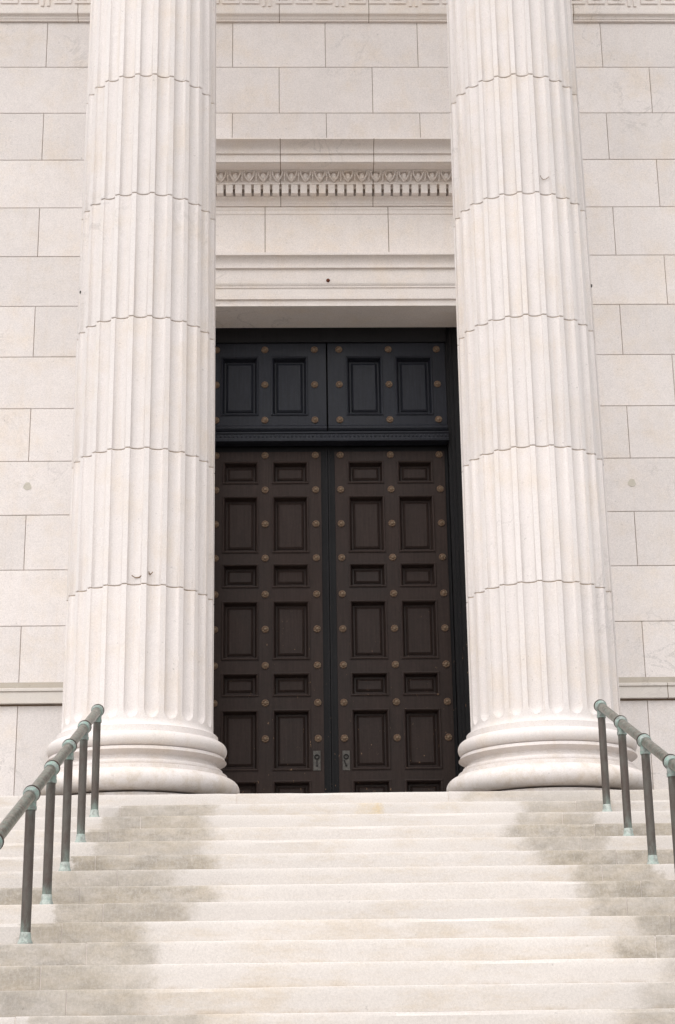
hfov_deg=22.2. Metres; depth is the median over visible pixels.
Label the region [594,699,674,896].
handrail
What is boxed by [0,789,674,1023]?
stone steps
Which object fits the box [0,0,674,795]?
portico wall
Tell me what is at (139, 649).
fluted column
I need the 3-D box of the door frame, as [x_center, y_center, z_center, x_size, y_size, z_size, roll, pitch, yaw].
[-0.093,0.656,19.446,3.200,6.477,0.500,0,-18,-1]
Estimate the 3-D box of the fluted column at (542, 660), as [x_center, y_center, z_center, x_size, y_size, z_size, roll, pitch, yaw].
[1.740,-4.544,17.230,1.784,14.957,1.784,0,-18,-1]
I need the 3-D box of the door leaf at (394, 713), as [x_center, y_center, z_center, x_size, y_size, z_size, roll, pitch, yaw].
[0.612,1.428,19.314,1.386,4.575,0.146,0,-18,-1]
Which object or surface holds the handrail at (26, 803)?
on the stone steps
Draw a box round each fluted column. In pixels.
[40,0,239,795]
[446,0,652,791]
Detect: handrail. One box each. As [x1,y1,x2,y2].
[0,704,103,943]
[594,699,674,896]
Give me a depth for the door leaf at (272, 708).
19.34 m
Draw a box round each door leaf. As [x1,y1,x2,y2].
[213,447,331,793]
[328,447,458,792]
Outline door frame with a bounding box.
[213,327,470,793]

